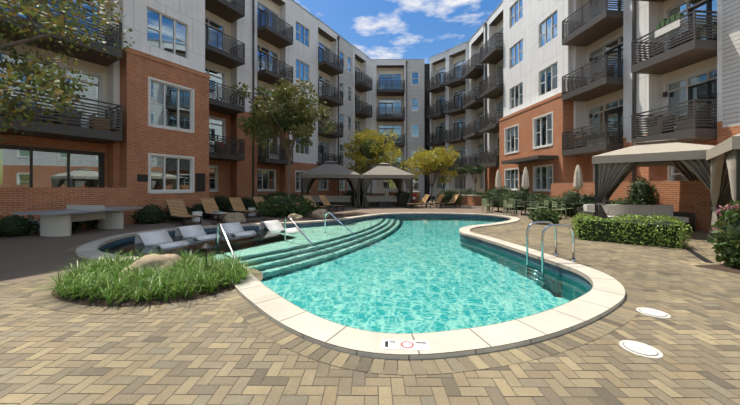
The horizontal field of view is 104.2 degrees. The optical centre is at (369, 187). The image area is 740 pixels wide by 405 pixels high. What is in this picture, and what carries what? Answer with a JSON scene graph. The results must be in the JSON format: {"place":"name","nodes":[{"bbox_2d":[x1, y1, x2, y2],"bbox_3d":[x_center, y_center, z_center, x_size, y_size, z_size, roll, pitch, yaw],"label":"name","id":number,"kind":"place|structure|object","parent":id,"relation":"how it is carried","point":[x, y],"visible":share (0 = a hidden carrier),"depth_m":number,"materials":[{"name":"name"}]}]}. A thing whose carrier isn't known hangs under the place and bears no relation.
{"place":"outdoors","nodes":[
{"label":"outdoors","id":0,"kind":"place"},
{"bbox_2d":[76,212,624,359],"bbox_3d":[-0.325,1.491,9.570,14.769,0.065,14.107,0,0,1],"label":"pool coping","id":1,"kind":"object","parent":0,"point":[603,296],"visible":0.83,"depth_m":3.12,"materials":[{"name":"beige concrete"}]},
{"bbox_2d":[381,339,429,350],"bbox_3d":[0.324,1.456,2.659,0.440,0.005,0.160,0,0,3],"label":"depth marker","id":2,"kind":"object","parent":1,"relation":"on","point":[407,344],"visible":1,"depth_m":2.64,"materials":[{"name":"white tile"}]},
{"bbox_2d":[11,11,706,161],"bbox_3d":[-0.215,-4.501,17.536,25.079,4.630,15.370,0,0,-5],"label":"balcony furniture","id":3,"kind":"object","parent":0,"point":[668,28],"visible":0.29,"depth_m":11.43,"materials":[{"name":"grey"}]},
{"bbox_2d":[0,199,739,404],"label":"deck base","id":4,"kind":"object","parent":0,"point":[28,257],"visible":0.1,"depth_m":4.34,"materials":[{"name":"brick"}]},
{"bbox_2d":[0,215,39,236],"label":"shrub","id":5,"kind":"object","parent":4,"relation":"on","point":[14,225],"visible":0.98,"depth_m":8.81,"materials":[{"name":"green plant"}]},
{"bbox_2d":[29,219,39,232],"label":"shrub","id":6,"kind":"object","parent":4,"relation":"on","point":[36,227],"visible":0.06,"depth_m":9.53,"materials":[{"name":"green plant"}]},
{"bbox_2d":[39,219,85,229],"bbox_3d":[-10.519,1.152,9.885,1.378,0.816,0.919,0,0,1],"label":"shrub","id":7,"kind":"object","parent":4,"relation":"on","point":[75,224],"visible":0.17,"depth_m":9.87,"materials":[{"name":"green plant"}]},
{"bbox_2d":[0,188,126,228],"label":"terrace wall","id":8,"kind":"structure","parent":4,"relation":"on","point":[24,199],"depth_m":10.02,"materials":[{"name":"brick"}]},
{"bbox_2d":[0,0,134,140],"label":"tree","id":9,"kind":"object","parent":4,"relation":"on","point":[24,7],"visible":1,"depth_m":6.35,"materials":[{"name":"green plant"}]},
{"bbox_2d":[11,205,142,236],"bbox_3d":[-9.669,1.059,9.773,1.680,0.910,2.744,0,0,13],"label":"counter","id":10,"kind":"object","parent":4,"relation":"on","point":[55,223],"visible":0.98,"depth_m":9.38,"materials":[{"name":"grey concrete"}]},
{"bbox_2d":[82,220,99,227],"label":"shrub","id":11,"kind":"object","parent":4,"relation":"on","point":[93,223],"visible":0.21,"depth_m":10.47,"materials":[{"name":"green plant"}]},
{"bbox_2d":[21,247,259,306],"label":"island grass","id":12,"kind":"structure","parent":4,"relation":"on","point":[104,284],"depth_m":4.12,"materials":[{"name":"green plant"}]},
{"bbox_2d":[119,253,183,276],"bbox_3d":[-3.739,1.342,5.012,0.745,0.361,1.034,0,0,16],"label":"boulder","id":13,"kind":"object","parent":12,"relation":"on","point":[151,259],"visible":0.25,"depth_m":4.87,"materials":[{"name":"beige stone"}]},
{"bbox_2d":[200,243,211,263],"bbox_3d":[-2.764,1.224,4.859,0.180,0.580,0.180,0,0,1],"label":"path light","id":14,"kind":"object","parent":12,"relation":"on","point":[206,245],"visible":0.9,"depth_m":4.84,"materials":[{"name":"black paint"}]},
{"bbox_2d":[130,203,168,223],"bbox_3d":[-9.205,1.117,12.063,1.357,0.906,1.040,0,0,1],"label":"shrub","id":15,"kind":"object","parent":4,"relation":"on","point":[148,214],"visible":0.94,"depth_m":11.83,"materials":[{"name":"green plant"}]},
{"bbox_2d":[162,205,192,220],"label":"shrub","id":16,"kind":"object","parent":4,"relation":"on","point":[175,219],"visible":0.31,"depth_m":12.81,"materials":[{"name":"green plant"}]},
{"bbox_2d":[164,199,203,225],"bbox_3d":[-7.821,1.023,12.039,1.950,0.981,0.700,0,0,33],"label":"chaise","id":17,"kind":"object","parent":4,"relation":"on","point":[177,208],"visible":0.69,"depth_m":12.18,"materials":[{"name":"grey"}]},
{"bbox_2d":[192,211,201,221],"bbox_3d":[-7.691,1.304,12.805,0.400,0.420,0.400,0,0,1],"label":"side table","id":18,"kind":"object","parent":4,"relation":"on","point":[197,219],"visible":0.73,"depth_m":12.64,"materials":[{"name":"white plastic"}]},
{"bbox_2d":[188,202,214,218],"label":"shrub","id":19,"kind":"object","parent":4,"relation":"on","point":[198,207],"visible":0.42,"depth_m":13.68,"materials":[{"name":"green plant"}]},
{"bbox_2d":[200,198,227,221],"bbox_3d":[-7.100,1.023,13.262,1.950,0.981,0.700,0,0,33],"label":"chaise","id":20,"kind":"object","parent":4,"relation":"on","point":[209,205],"visible":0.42,"depth_m":13.44,"materials":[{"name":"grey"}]},
{"bbox_2d":[213,211,226,213],"bbox_3d":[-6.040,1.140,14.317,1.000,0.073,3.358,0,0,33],"label":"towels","id":21,"kind":"object","parent":20,"relation":"on","point":[218,212],"visible":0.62,"depth_m":13.06,"materials":[{"name":"white fabric"}]},
{"bbox_2d":[210,194,232,211],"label":"shrub","id":22,"kind":"object","parent":4,"relation":"on","point":[223,203],"visible":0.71,"depth_m":17.40,"materials":[{"name":"green plant"}]},
{"bbox_2d":[226,197,261,218],"bbox_3d":[-6.378,1.023,14.486,1.950,0.981,0.700,0,0,33],"label":"chaise","id":23,"kind":"object","parent":4,"relation":"on","point":[237,204],"visible":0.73,"depth_m":14.62,"materials":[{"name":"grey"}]},
{"bbox_2d":[241,197,255,209],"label":"shrub","id":24,"kind":"object","parent":4,"relation":"on","point":[247,202],"visible":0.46,"depth_m":18.72,"materials":[{"name":"green plant"}]},
{"bbox_2d":[248,208,255,215],"bbox_3d":[-6.248,1.304,15.251,0.400,0.420,0.400,0,0,1],"label":"side table","id":25,"kind":"object","parent":4,"relation":"on","point":[252,213],"visible":0.62,"depth_m":15.10,"materials":[{"name":"white plastic"}]},
{"bbox_2d":[252,197,263,209],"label":"chaise","id":26,"kind":"object","parent":4,"relation":"on","point":[257,199],"visible":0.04,"depth_m":15.98,"materials":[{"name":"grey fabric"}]},
{"bbox_2d":[251,193,269,207],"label":"shrub","id":27,"kind":"object","parent":4,"relation":"on","point":[265,197],"visible":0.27,"depth_m":20.08,"materials":[{"name":"green plant"}]},
{"bbox_2d":[267,191,285,196],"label":"shrub","id":28,"kind":"object","parent":4,"relation":"on","point":[271,194],"visible":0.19,"depth_m":20.76,"materials":[{"name":"green plant"}]},
{"bbox_2d":[231,78,335,196],"bbox_3d":[-4.685,-2.172,16.771,5.387,7.371,4.874,0,0,1],"label":"myrtle tree","id":29,"kind":"object","parent":4,"relation":"on","point":[283,114],"visible":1,"depth_m":15.67,"materials":[{"name":"green plant"}]},
{"bbox_2d":[270,192,296,198],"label":"shrub","id":30,"kind":"object","parent":4,"relation":"on","point":[281,195],"visible":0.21,"depth_m":19.41,"materials":[{"name":"green plant"}]},
{"bbox_2d":[255,195,319,217],"bbox_3d":[-4.316,1.000,14.975,3.402,1.186,2.060,0,0,1],"label":"shrub","id":31,"kind":"object","parent":4,"relation":"on","point":[283,206],"visible":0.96,"depth_m":14.43,"materials":[{"name":"green plant"}]},
{"bbox_2d":[303,196,331,211],"bbox_3d":[-3.319,1.023,17.647,1.950,0.981,0.700,0,0,33],"label":"chaise","id":32,"kind":"object","parent":4,"relation":"on","point":[310,199],"visible":0.46,"depth_m":17.81,"materials":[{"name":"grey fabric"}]},
{"bbox_2d":[300,160,360,207],"bbox_3d":[-3.052,-0.286,22.412,4.240,3.600,4.240,0,0,-7],"label":"gazebo","id":33,"kind":"object","parent":4,"relation":"on","point":[330,170],"visible":0.75,"depth_m":20.89,"materials":[{"name":"canvas fabric"},{"name":"dark metal"}]},
{"bbox_2d":[317,195,344,210],"bbox_3d":[-2.598,1.023,18.870,1.950,0.981,0.700,0,0,33],"label":"chaise","id":34,"kind":"object","parent":4,"relation":"on","point":[324,200],"visible":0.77,"depth_m":18.96,"materials":[{"name":"brown fabric"}]},
{"bbox_2d":[98,214,591,288],"bbox_3d":[-10.341,2.269,16.579,34.270,1.490,29.140,0,0,1],"label":"pool shell","id":35,"kind":"object","parent":4,"relation":"in","point":[559,270],"visible":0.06,"depth_m":8.82},
{"bbox_2d":[135,230,189,248],"bbox_3d":[-5.894,1.632,8.292,1.900,0.603,0.720,0,0,29],"label":"lounge chair","id":36,"kind":"object","parent":35,"relation":"on","point":[154,237],"visible":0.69,"depth_m":8.39,"materials":[{"name":"white plastic"}]},
{"bbox_2d":[175,225,220,239],"bbox_3d":[-5.615,1.632,9.532,1.900,0.603,0.720,0,0,33],"label":"lounge chair","id":37,"kind":"object","parent":35,"relation":"on","point":[195,231],"visible":0.5,"depth_m":9.69,"materials":[{"name":"white plastic"}]},
{"bbox_2d":[217,223,235,258],"bbox_3d":[-3.212,1.806,6.728,0.097,1.776,2.272,0,0,-44],"label":"step rail","id":38,"kind":"object","parent":35,"relation":"on","point":[225,236],"visible":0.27,"depth_m":7.23,"materials":[{"name":"silver metal"}]},
{"bbox_2d":[219,222,255,235],"bbox_3d":[-4.686,1.632,10.266,1.900,0.603,0.720,0,0,41],"label":"lounge chair","id":39,"kind":"object","parent":35,"relation":"on","point":[236,228],"visible":0.46,"depth_m":10.49,"materials":[{"name":"white plastic"}]},
{"bbox_2d":[259,220,300,231],"bbox_3d":[-3.334,1.632,11.040,1.900,0.603,0.720,0,0,31],"label":"lounge chair","id":40,"kind":"object","parent":35,"relation":"on","point":[273,225],"visible":0.5,"depth_m":11.19,"materials":[{"name":"white plastic"}]},
{"bbox_2d":[284,217,312,244],"bbox_3d":[-1.795,1.805,8.356,2.274,1.777,0.099,0,0,37],"label":"step rail","id":41,"kind":"object","parent":35,"relation":"on","point":[303,234],"visible":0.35,"depth_m":8.79,"materials":[{"name":"silver metal"}]},
{"bbox_2d":[325,212,353,233],"bbox_3d":[-0.686,1.805,10.113,2.274,1.778,0.100,0,0,27],"label":"step rail","id":42,"kind":"object","parent":35,"relation":"on","point":[337,220],"visible":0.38,"depth_m":10.39,"materials":[{"name":"silver metal"}]},
{"bbox_2d":[100,216,590,332],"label":"pool water","id":43,"kind":"structure","parent":35,"relation":"in","point":[412,274],"depth_m":5.48,"materials":[{"name":"teal liquid"}]},
{"bbox_2d":[342,189,369,199],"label":"shrub","id":44,"kind":"object","parent":4,"relation":"on","point":[349,193],"visible":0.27,"depth_m":25.47,"materials":[{"name":"green plant"}]},
{"bbox_2d":[0,213,739,404],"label":"deck pavers","id":45,"kind":"object","parent":4,"relation":"on","point":[479,364],"visible":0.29,"depth_m":2.56,"materials":[{"name":"beige brick"}]},
{"bbox_2d":[526,221,576,270],"bbox_3d":[3.719,1.647,5.972,0.778,1.833,0.622,0,0,1],"label":"pool ladder","id":46,"kind":"object","parent":45,"relation":"on","point":[542,242],"visible":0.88,"depth_m":5.72,"materials":[{"name":"silver metal"}]},
{"bbox_2d":[552,164,593,218],"bbox_3d":[9.969,0.204,13.792,1.824,2.620,1.824,0,0,-38],"label":"closed patio umbrella","id":47,"kind":"object","parent":45,"relation":"on","point":[578,182],"visible":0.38,"depth_m":13.72,"materials":[{"name":"grey fabric"}]},
{"bbox_2d":[568,212,692,248],"bbox_3d":[7.091,1.109,8.029,2.485,0.811,1.316,0,0,40],"label":"boxwood hedge","id":48,"kind":"object","parent":45,"relation":"on","point":[640,231],"visible":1,"depth_m":7.62,"materials":[{"name":"green plant"}]},
{"bbox_2d":[577,204,694,230],"bbox_3d":[9.538,1.084,10.446,3.300,0.860,0.900,0,0,5],"label":"outdoor sofa","id":49,"kind":"object","parent":45,"relation":"on","point":[645,210],"visible":0.35,"depth_m":10.52,"materials":[{"name":"grey fabric"}]},
{"bbox_2d":[619,340,662,358],"bbox_3d":[2.516,1.503,2.680,0.300,0.014,0.300,0,0,1],"label":"skimmer lid","id":50,"kind":"object","parent":45,"relation":"on","point":[641,349],"visible":1,"depth_m":2.65,"materials":[{"name":"white plastic"}]},
{"bbox_2d":[629,217,669,222],"bbox_3d":[9.179,1.264,9.449,0.800,0.500,0.700,0,0,1],"label":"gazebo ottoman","id":51,"kind":"object","parent":45,"relation":"on","point":[652,221],"visible":0.02,"depth_m":9.13,"materials":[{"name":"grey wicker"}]},
{"bbox_2d":[636,307,670,318],"bbox_3d":[3.393,1.503,3.452,0.300,0.014,0.300,0,0,1],"label":"skimmer lid","id":52,"kind":"object","parent":45,"relation":"on","point":[651,312],"visible":1,"depth_m":3.43,"materials":[{"name":"white plastic"}]},
{"bbox_2d":[592,139,732,238],"bbox_3d":[9.834,-0.046,9.943,3.140,3.120,3.140,0,0,43],"label":"gazebo","id":53,"kind":"object","parent":45,"relation":"on","point":[687,161],"visible":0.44,"depth_m":9.48,"materials":[{"name":"grey fabric"}]},
{"bbox_2d":[682,245,712,262],"bbox_3d":[7.503,1.506,6.694,0.120,0.008,2.400,0,0,38],"label":"channel drain","id":54,"kind":"object","parent":45,"relation":"on","point":[698,255],"visible":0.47,"depth_m":6.33,"materials":[{"name":"black paint"}]},
{"bbox_2d":[706,134,739,237],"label":"cabana","id":55,"kind":"object","parent":45,"relation":"on","point":[723,157],"visible":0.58,"depth_m":7.24,"materials":[{"name":"grey fabric"}]},
{"bbox_2d":[342,128,402,195],"bbox_3d":[0.256,-1.929,25.611,5.497,6.885,5.837,0,0,1],"label":"yellow tree","id":56,"kind":"object","parent":4,"relation":"on","point":[372,147],"visible":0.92,"depth_m":24.78,"materials":[{"name":"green plant"}]},
{"bbox_2d":[366,192,384,195],"bbox_3d":[-0.450,1.024,27.988,3.780,0.980,2.080,0,0,1],"label":"planter","id":57,"kind":"object","parent":4,"relation":"on","point":[378,194],"visible":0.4,"depth_m":26.98,"materials":[{"name":"concrete"}]},
{"bbox_2d":[359,162,413,207],"bbox_3d":[1.103,-0.236,22.974,3.840,3.500,3.840,0,0,-7],"label":"gazebo","id":58,"kind":"object","parent":4,"relation":"on","point":[385,171],"visible":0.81,"depth_m":21.64,"materials":[{"name":"canvas fabric"},{"name":"dark metal"}]},
{"bbox_2d":[397,193,406,206],"bbox_3d":[2.500,1.004,22.561,0.660,1.020,0.660,0,0,-9],"label":"trash bin","id":59,"kind":"object","parent":4,"relation":"on","point":[401,199],"visible":0.9,"depth_m":22.29,"materials":[{"name":"grey"}]},
{"bbox_2d":[388,191,419,202],"bbox_3d":[3.084,0.949,26.306,2.680,1.130,2.380,0,0,1],"label":"planter","id":60,"kind":"object","parent":4,"relation":"on","point":[417,193],"visible":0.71,"depth_m":25.16,"materials":[{"name":"brick"}]},
{"bbox_2d":[391,190,418,204],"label":"shrub","id":61,"kind":"object","parent":4,"relation":"on","point":[407,193],"visible":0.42,"depth_m":24.59,"materials":[{"name":"green plant"}]},
{"bbox_2d":[405,194,430,208],"bbox_3d":[3.518,1.023,20.818,1.950,0.981,0.700,0,0,-19],"label":"chaise","id":62,"kind":"object","parent":4,"relation":"on","point":[425,198],"visible":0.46,"depth_m":20.79,"materials":[{"name":"brown fabric"}]},
{"bbox_2d":[398,146,460,205],"bbox_3d":[4.748,-0.890,23.312,4.984,4.808,5.049,0,0,1],"label":"yellow tree","id":63,"kind":"object","parent":4,"relation":"on","point":[431,160],"visible":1,"depth_m":22.44,"materials":[{"name":"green plant"}]},
{"bbox_2d":[422,194,445,207],"bbox_3d":[4.670,1.023,21.108,1.950,0.981,0.700,0,0,-19],"label":"chaise","id":64,"kind":"object","parent":4,"relation":"on","point":[439,199],"visible":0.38,"depth_m":21.10,"materials":[{"name":"brown fabric"}]},
{"bbox_2d":[427,41,467,198],"bbox_3d":[13.149,-7.316,37.049,11.975,17.660,7.500,0,0,-39],"label":"connector","id":65,"kind":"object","parent":4,"relation":"on","point":[447,87],"depth_m":33.93,"materials":[{"name":"grey paint"}]},
{"bbox_2d":[436,194,461,207],"bbox_3d":[5.823,1.023,21.397,1.950,0.981,0.700,0,0,-19],"label":"chaise","id":66,"kind":"object","parent":4,"relation":"on","point":[453,199],"visible":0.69,"depth_m":21.44,"materials":[{"name":"brown fabric"}]},
{"bbox_2d":[436,189,462,204],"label":"shrub","id":67,"kind":"object","parent":4,"relation":"on","point":[449,194],"visible":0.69,"depth_m":23.72,"materials":[{"name":"green plant"}]},
{"bbox_2d":[455,195,467,204],"bbox_3d":[7.379,1.099,25.716,2.080,0.830,2.080,0,0,1],"label":"planter","id":68,"kind":"object","parent":4,"relation":"on","point":[464,199],"visible":0.21,"depth_m":24.71,"materials":[{"name":"brick"}]},
{"bbox_2d":[450,164,474,204],"bbox_3d":[7.786,-0.255,24.430,1.881,3.538,1.989,0,0,-44],"label":"dark tree","id":69,"kind":"object","parent":4,"relation":"on","point":[462,170],"visible":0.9,"depth_m":24.27,"materials":[{"name":"green plant"}]},
{"bbox_2d":[459,188,474,202],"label":"shrub","id":70,"kind":"object","parent":4,"relation":"on","point":[467,192],"visible":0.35,"depth_m":26.91,"materials":[{"name":"green plant"}]},
{"bbox_2d":[211,212,739,273],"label":"mulch beds","id":71,"kind":"object","parent":4,"relation":"on","point":[723,267],"visible":0.62,"depth_m":12.59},
{"bbox_2d":[222,212,245,222],"bbox_3d":[-5.891,1.305,12.496,0.934,0.440,0.808,0,0,-22],"label":"boulder","id":72,"kind":"object","parent":71,"relation":"on","point":[234,217],"visible":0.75,"depth_m":12.25,"materials":[{"name":"beige stone"}]},
{"bbox_2d":[288,213,302,219],"bbox_3d":[-3.520,1.371,13.521,0.713,0.301,0.604,0,0,-9],"label":"boulder","id":73,"kind":"object","parent":71,"relation":"on","point":[294,216],"visible":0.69,"depth_m":13.32,"materials":[{"name":"beige stone"}]},
{"bbox_2d":[311,209,328,217],"bbox_3d":[-2.466,1.302,14.428,0.966,0.450,0.980,0,0,19],"label":"boulder","id":74,"kind":"object","parent":71,"relation":"on","point":[318,213],"visible":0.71,"depth_m":14.07,"materials":[{"name":"beige stone"}]},
{"bbox_2d":[707,199,739,267],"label":"hydrangea","id":75,"kind":"object","parent":71,"relation":"on","point":[725,239],"visible":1,"depth_m":5.39,"materials":[{"name":"green plant"}]},
{"bbox_2d":[465,164,487,194],"bbox_3d":[9.215,-0.243,24.933,1.925,3.513,1.953,0,0,1],"label":"dark tree","id":76,"kind":"object","parent":4,"relation":"on","point":[479,170],"visible":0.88,"depth_m":24.59,"materials":[{"name":"green plant"}]},
{"bbox_2d":[468,195,484,204],"bbox_3d":[9.572,1.099,24.896,1.680,0.830,2.080,0,0,1],"label":"planter","id":77,"kind":"object","parent":4,"relation":"on","point":[477,199],"visible":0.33,"depth_m":23.90,"materials":[{"name":"brick"}]},
{"bbox_2d":[482,191,490,204],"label":"shrub","id":78,"kind":"object","parent":4,"relation":"on","point":[486,195],"visible":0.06,"depth_m":23.03,"materials":[{"name":"green plant"}]},
{"bbox_2d":[487,191,503,206],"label":"shrub","id":79,"kind":"object","parent":4,"relation":"on","point":[494,197],"visible":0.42,"depth_m":21.54,"materials":[{"name":"green plant"}]},
{"bbox_2d":[483,186,512,199],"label":"shrub","id":80,"kind":"object","parent":4,"relation":"on","point":[503,189],"visible":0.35,"depth_m":22.03,"materials":[{"name":"green plant"}]},
{"bbox_2d":[482,169,514,213],"bbox_3d":[7.803,0.204,17.512,1.824,2.620,1.824,0,0,26],"label":"patio dining set","id":81,"kind":"object","parent":4,"relation":"on","point":[498,186],"visible":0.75,"depth_m":17.37,"materials":[{"name":"grey"}]},
{"bbox_2d":[497,190,516,209],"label":"shrub","id":82,"kind":"object","parent":4,"relation":"on","point":[507,195],"visible":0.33,"depth_m":19.25,"materials":[{"name":"green plant"}]},
{"bbox_2d":[511,188,529,209],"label":"shrub","id":83,"kind":"object","parent":4,"relation":"on","point":[520,194],"visible":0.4,"depth_m":18.79,"materials":[{"name":"green plant"}]},
{"bbox_2d":[504,167,548,215],"bbox_3d":[8.385,0.204,15.506,1.824,2.620,1.824,0,0,-38],"label":"patio dining set","id":84,"kind":"object","parent":4,"relation":"on","point":[525,181],"visible":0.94,"depth_m":15.41,"materials":[{"name":"green metal"}]},
{"bbox_2d":[522,191,545,210],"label":"shrub","id":85,"kind":"object","parent":4,"relation":"on","point":[535,197],"visible":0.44,"depth_m":17.60,"materials":[{"name":"green plant"}]},
{"bbox_2d":[528,208,561,224],"bbox_3d":[7.274,1.207,11.916,1.277,0.715,1.029,0,0,1],"label":"shrub","id":86,"kind":"object","parent":4,"relation":"on","point":[545,214],"visible":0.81,"depth_m":11.69,"materials":[{"name":"green plant"}]},
{"bbox_2d":[534,195,560,211],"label":"shrub","id":87,"kind":"object","parent":4,"relation":"on","point":[549,198],"visible":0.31,"depth_m":16.13,"materials":[{"name":"green plant"}]},
{"bbox_2d":[555,189,583,215],"bbox_3d":[10.642,0.825,15.014,1.820,1.512,1.364,0,0,1],"label":"shrub","id":88,"kind":"object","parent":4,"relation":"on","point":[569,196],"visible":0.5,"depth_m":14.84,"materials":[{"name":"green plant"}]},
{"bbox_2d":[624,176,658,204],"bbox_3d":[11.124,0.573,11.776,1.152,2.139,1.171,0,0,1],"label":"shrub","id":89,"kind":"object","parent":4,"relation":"on","point":[640,193],"visible":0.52,"depth_m":11.57,"materials":[{"name":"green plant"}]},
{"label":"wing","id":90,"kind":"object","parent":4,"relation":"on","visible":0},
{"bbox_2d":[0,0,371,223],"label":"wing","id":91,"kind":"structure","parent":90,"relation":"attached to","point":[171,121],"depth_m":13.80,"materials":[{"name":"brown brick"}]},
{"bbox_2d":[294,0,502,63],"label":"sky","id":92,"kind":"structure","parent":0,"point":[380,29],"materials":[{"name":"blue"}]},
{"bbox_2d":[371,59,428,198],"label":"end wall","id":93,"kind":"structure","parent":0,"point":[388,95],"depth_m":36.38,"materials":[{"name":"grey paint"}]},
{"bbox_2d":[137,0,666,198],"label":"facade fittings","id":94,"kind":"object","parent":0,"point":[199,181],"visible":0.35,"depth_m":19.45,"materials":[{"name":"grey metal"}]},
{"label":"ground","id":95,"kind":"structure","parent":0,"visible":0},
{"bbox_2d":[467,190,483,200],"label":"shrub","id":96,"kind":"object","parent":95,"relation":"on","point":[472,193],"visible":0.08,"depth_m":25.73,"materials":[{"name":"green plant"}]},
{"bbox_2d":[570,193,602,214],"bbox_3d":[10.565,0.914,13.691,1.730,1.316,1.402,0,0,1],"label":"shrub","id":97,"kind":"object","parent":95,"relation":"on","point":[585,199],"visible":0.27,"depth_m":13.58,"materials":[{"name":"green plant"}]},
{"bbox_2d":[609,197,629,204],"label":"shrub","id":98,"kind":"object","parent":95,"relation":"on","point":[618,202],"visible":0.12,"depth_m":12.30,"materials":[{"name":"green plant"}]},
{"bbox_2d":[551,180,727,231],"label":"terrace wall","id":99,"kind":"structure","parent":95,"relation":"on","point":[689,196],"depth_m":10.66,"materials":[{"name":"brick"}]},
{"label":"building wing","id":100,"kind":"object","parent":95,"relation":"on","visible":0},
{"bbox_2d":[463,0,739,195],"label":"wing","id":101,"kind":"structure","parent":100,"relation":"attached to","point":[545,93],"depth_m":16.33,"materials":[{"name":"white paint"}]}
]}

